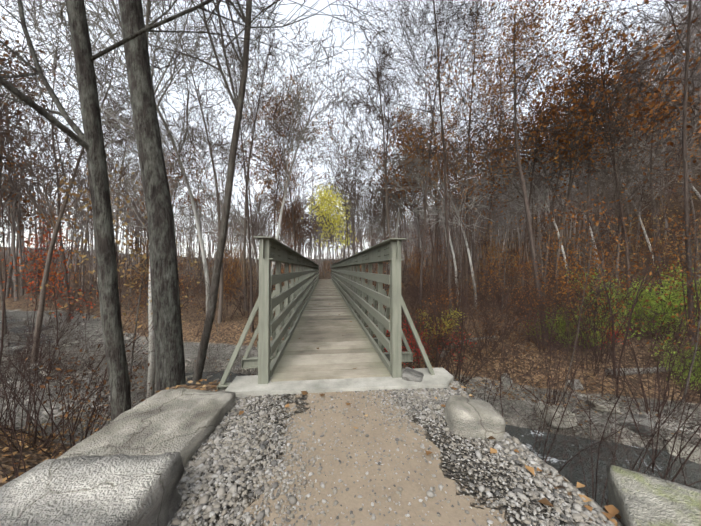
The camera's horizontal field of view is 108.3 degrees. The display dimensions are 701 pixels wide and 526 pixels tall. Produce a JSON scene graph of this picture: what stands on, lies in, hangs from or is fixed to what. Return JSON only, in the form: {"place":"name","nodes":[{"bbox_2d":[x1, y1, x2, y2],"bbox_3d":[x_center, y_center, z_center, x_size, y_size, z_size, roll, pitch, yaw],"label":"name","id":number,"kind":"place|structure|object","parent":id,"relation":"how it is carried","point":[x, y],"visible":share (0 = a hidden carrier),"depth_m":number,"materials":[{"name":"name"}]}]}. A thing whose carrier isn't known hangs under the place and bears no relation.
{"place":"outdoors","nodes":[
{"label":"outdoors","id":0,"kind":"place"},
{"bbox_2d":[0,0,699,258],"label":"sky","id":1,"kind":"structure","parent":0,"point":[318,21],"materials":[{"name":"white"}]},
{"bbox_2d":[0,71,700,523],"bbox_3d":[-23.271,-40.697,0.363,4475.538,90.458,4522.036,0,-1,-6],"label":"terrain","id":2,"kind":"structure","parent":0,"point":[236,323],"depth_m":10.93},
{"bbox_2d":[5,345,31,355],"bbox_3d":[-15.793,4.282,12.086,0.763,0.670,0.433,-3,27,-33],"label":"creek rock","id":3,"kind":"object","parent":2,"relation":"on","point":[9,353],"visible":0.12,"depth_m":11.88,"materials":[{"name":"grey stone"}]},
{"bbox_2d":[15,237,75,327],"bbox_3d":[-21.646,1.581,18.007,4.055,6.865,2.879,-1,-1,24],"label":"red-leaved shrub","id":4,"kind":"object","parent":2,"relation":"on","point":[42,274],"visible":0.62,"depth_m":17.77,"materials":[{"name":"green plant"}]},
{"bbox_2d":[0,215,97,340],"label":"red-leaved shrub","id":5,"kind":"object","parent":2,"relation":"on","point":[41,255],"visible":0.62,"depth_m":13.22,"materials":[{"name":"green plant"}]},
{"bbox_2d":[40,361,67,375],"bbox_3d":[-11.559,4.232,9.905,0.332,0.625,0.732,-40,10,-18],"label":"creek rock","id":6,"kind":"object","parent":2,"relation":"on","point":[53,370],"visible":0.12,"depth_m":9.71,"materials":[{"name":"beige stone"}]},
{"bbox_2d":[0,452,184,525],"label":"stone block","id":7,"kind":"structure","parent":2,"relation":"on","point":[120,489],"depth_m":1.48,"materials":[{"name":"grey stone"}]},
{"bbox_2d":[0,0,252,398],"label":"tree","id":8,"kind":"object","parent":2,"relation":"on","point":[152,365],"visible":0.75,"depth_m":7.71,"materials":[{"name":"grey plant"}]},
{"bbox_2d":[127,360,141,370],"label":"creek rock","id":9,"kind":"object","parent":2,"relation":"on","point":[135,362],"visible":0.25,"depth_m":10.17,"materials":[{"name":"grey stone"}]},
{"bbox_2d":[56,388,235,466],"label":"stone block","id":10,"kind":"structure","parent":2,"relation":"on","point":[185,422],"depth_m":2.33,"materials":[{"name":"grey stone"}]},
{"bbox_2d":[118,0,184,392],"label":"tree","id":11,"kind":"object","parent":2,"relation":"on","point":[169,345],"visible":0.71,"depth_m":3.96,"materials":[{"name":"grey plant"}]},
{"bbox_2d":[0,0,391,421],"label":"tree","id":12,"kind":"object","parent":2,"relation":"on","point":[90,139],"visible":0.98,"depth_m":3.19,"materials":[{"name":"grey plant"}]},
{"bbox_2d":[148,0,305,383],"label":"leaning tree","id":13,"kind":"object","parent":2,"relation":"on","point":[238,104],"visible":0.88,"depth_m":4.39,"materials":[{"name":"grey plant"}]},
{"bbox_2d":[217,236,434,390],"bbox_3d":[-1.940,1.088,19.689,3.012,2.170,32.780,0,-1,-6],"label":"bridge railing","id":14,"kind":"object","parent":2,"relation":"on","point":[271,248],"visible":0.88,"depth_m":3.95,"materials":[{"name":"grey wood"}]},
{"bbox_2d":[270,269,389,376],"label":"railing rails","id":15,"kind":"object","parent":14,"relation":"attached to","point":[278,299],"visible":0.85,"depth_m":5.05,"materials":[{"name":"grey wood"}]},
{"bbox_2d":[301,181,358,263],"bbox_3d":[-2.957,-4.945,38.661,8.661,16.025,8.698,0,-1,-6],"label":"yellow tree","id":16,"kind":"object","parent":2,"relation":"on","point":[333,221],"visible":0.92,"depth_m":38.08,"materials":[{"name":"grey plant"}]},
{"bbox_2d":[271,279,390,381],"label":"bridge deck","id":17,"kind":"structure","parent":2,"relation":"on","point":[323,325],"depth_m":4.83,"materials":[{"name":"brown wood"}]},
{"bbox_2d":[225,367,453,397],"bbox_3d":[-0.067,3.198,3.472,3.100,3.170,0.570,0,-1,-6],"label":"concrete abutment","id":18,"kind":"object","parent":2,"relation":"on","point":[246,386],"visible":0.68,"depth_m":3.36,"materials":[{"name":"concrete"}]},
{"bbox_2d":[402,367,423,381],"bbox_3d":[0.892,1.646,3.619,0.289,0.175,0.378,6,-4,23],"label":"rock","id":19,"kind":"object","parent":18,"relation":"on","point":[409,374],"visible":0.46,"depth_m":3.54,"materials":[{"name":"grey stone"}]},
{"bbox_2d":[0,304,679,525],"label":"fallen leaves","id":20,"kind":"object","parent":2,"relation":"on","point":[611,510],"visible":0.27,"depth_m":4.21,"materials":[{"name":"brown plant"}]},
{"bbox_2d":[0,0,700,364],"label":"forest trees","id":21,"kind":"object","parent":2,"relation":"on","point":[610,128],"visible":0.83,"depth_m":17.53,"materials":[{"name":"brown plant"}]},
{"bbox_2d":[0,224,700,506],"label":"forest shrubs","id":22,"kind":"object","parent":2,"relation":"on","point":[677,370],"visible":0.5,"depth_m":5.50,"materials":[{"name":"brown plant"}]},
{"bbox_2d":[0,108,700,409],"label":"trees","id":23,"kind":"object","parent":2,"relation":"on","point":[599,256],"visible":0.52,"depth_m":9.29,"materials":[{"name":"brown plant"}]},
{"bbox_2d":[0,0,700,291],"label":"forest trees","id":24,"kind":"object","parent":2,"relation":"on","point":[692,37],"visible":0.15,"depth_m":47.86,"materials":[{"name":"brown plant"}]},
{"bbox_2d":[167,380,623,525],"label":"gravel pebbles","id":25,"kind":"object","parent":2,"relation":"on","point":[231,443],"visible":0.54,"depth_m":2.00,"materials":[{"name":"grey gravel"}]},
{"bbox_2d":[383,316,475,368],"bbox_3d":[2.812,3.094,10.041,4.065,2.246,2.409,0,-1,-6],"label":"red shrub","id":26,"kind":"object","parent":2,"relation":"on","point":[410,334],"visible":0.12,"depth_m":9.70,"materials":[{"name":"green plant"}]},
{"bbox_2d":[160,0,700,358],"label":"forest trees","id":27,"kind":"object","parent":2,"relation":"on","point":[533,24],"visible":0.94,"depth_m":12.31,"materials":[{"name":"brown plant"}]},
{"bbox_2d":[410,308,461,338],"bbox_3d":[3.775,2.585,10.735,2.358,1.888,1.938,-1,-1,27],"label":"yellow green shrub","id":28,"kind":"object","parent":2,"relation":"on","point":[442,323],"visible":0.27,"depth_m":10.51,"materials":[{"name":"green plant"}]},
{"bbox_2d":[439,336,494,358],"bbox_3d":[4.938,3.490,10.658,3.318,0.645,0.232,1,-1,-25],"label":"fallen log","id":29,"kind":"object","parent":2,"relation":"on","point":[441,355],"visible":0.19,"depth_m":10.20,"materials":[{"name":"grey wood"}]},
{"bbox_2d":[445,395,505,440],"bbox_3d":[1.237,1.604,2.571,0.502,0.346,0.417,6,2,6],"label":"stone","id":30,"kind":"object","parent":2,"relation":"on","point":[471,418],"visible":0.83,"depth_m":2.41,"materials":[{"name":"grey stone"}]},
{"bbox_2d":[501,373,512,384],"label":"creek rock","id":31,"kind":"object","parent":2,"relation":"on","point":[507,381],"visible":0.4,"depth_m":8.39,"materials":[{"name":"grey stone"}]},
{"bbox_2d":[535,404,577,428],"bbox_3d":[5.389,4.003,6.653,0.720,0.372,0.635,3,-2,-6],"label":"creek rock","id":32,"kind":"object","parent":2,"relation":"on","point":[565,426],"visible":0.6,"depth_m":6.43,"materials":[{"name":"beige stone"}]},
{"bbox_2d":[567,379,583,389],"bbox_3d":[7.136,3.884,8.043,0.403,0.187,0.321,3,39,-7],"label":"creek rock","id":33,"kind":"object","parent":2,"relation":"on","point":[576,381],"visible":0.54,"depth_m":8.01,"materials":[{"name":"grey stone"}]},
{"bbox_2d":[586,400,620,413],"bbox_3d":[7.007,4.009,7.029,0.598,0.301,0.489,-3,-20,19],"label":"creek rock","id":34,"kind":"object","parent":2,"relation":"on","point":[599,406],"visible":0.6,"depth_m":6.88,"materials":[{"name":"beige stone"}]},
{"bbox_2d":[583,285,667,330],"bbox_3d":[16.558,2.793,15.589,4.024,3.150,4.530,0,-1,-22],"label":"green shrub","id":35,"kind":"object","parent":2,"relation":"on","point":[637,309],"visible":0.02,"depth_m":14.36,"materials":[{"name":"green plant"}]},
{"bbox_2d":[566,261,700,341],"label":"green shrub","id":36,"kind":"object","parent":2,"relation":"on","point":[675,302],"visible":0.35,"depth_m":11.98,"materials":[{"name":"green plant"}]},
{"bbox_2d":[605,360,699,375],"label":"fallen log","id":37,"kind":"object","parent":2,"relation":"on","point":[636,372],"visible":0.31,"depth_m":8.34,"materials":[{"name":"wood"}]},
{"bbox_2d":[607,464,700,525],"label":"stone slab","id":38,"kind":"structure","parent":2,"relation":"on","point":[635,498],"depth_m":1.65,"materials":[{"name":"stone"},{"name":"moss"}]},
{"bbox_2d":[664,437,700,463],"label":"creek rock","id":39,"kind":"object","parent":2,"relation":"on","point":[677,442],"visible":0.44,"depth_m":5.60,"materials":[{"name":"beige stone"}]},
{"bbox_2d":[0,319,700,508],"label":"creek water","id":40,"kind":"structure","parent":0,"point":[574,477],"depth_m":5.50,"materials":[{"name":"grey liquid"}]},
{"bbox_2d":[81,379,92,385],"bbox_3d":[-9.269,4.245,8.905,0.326,0.231,0.402,6,-4,-38],"label":"rock bed","id":41,"kind":"object","parent":40,"relation":"on","point":[82,383],"visible":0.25,"depth_m":8.83,"materials":[{"name":"grey stone"}]},
{"bbox_2d":[235,364,242,370],"bbox_3d":[-4.442,4.251,10.349,0.369,0.250,0.474,-8,-8,39],"label":"rock bed","id":42,"kind":"object","parent":40,"relation":"on","point":[239,365],"visible":0.4,"depth_m":10.17,"materials":[{"name":"grey stone"}]},
{"bbox_2d":[620,414,656,435],"bbox_3d":[7.078,3.982,6.228,0.622,0.335,0.548,-3,-23,-32],"label":"creek rock","id":43,"kind":"object","parent":40,"relation":"on","point":[642,422],"visible":0.5,"depth_m":6.10,"materials":[{"name":"grey stone"}]},
{"bbox_2d":[170,389,589,525],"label":"gravel path","id":44,"kind":"structure","parent":0,"point":[454,515],"depth_m":1.95,"materials":[{"name":"beige gravel"}]}
]}

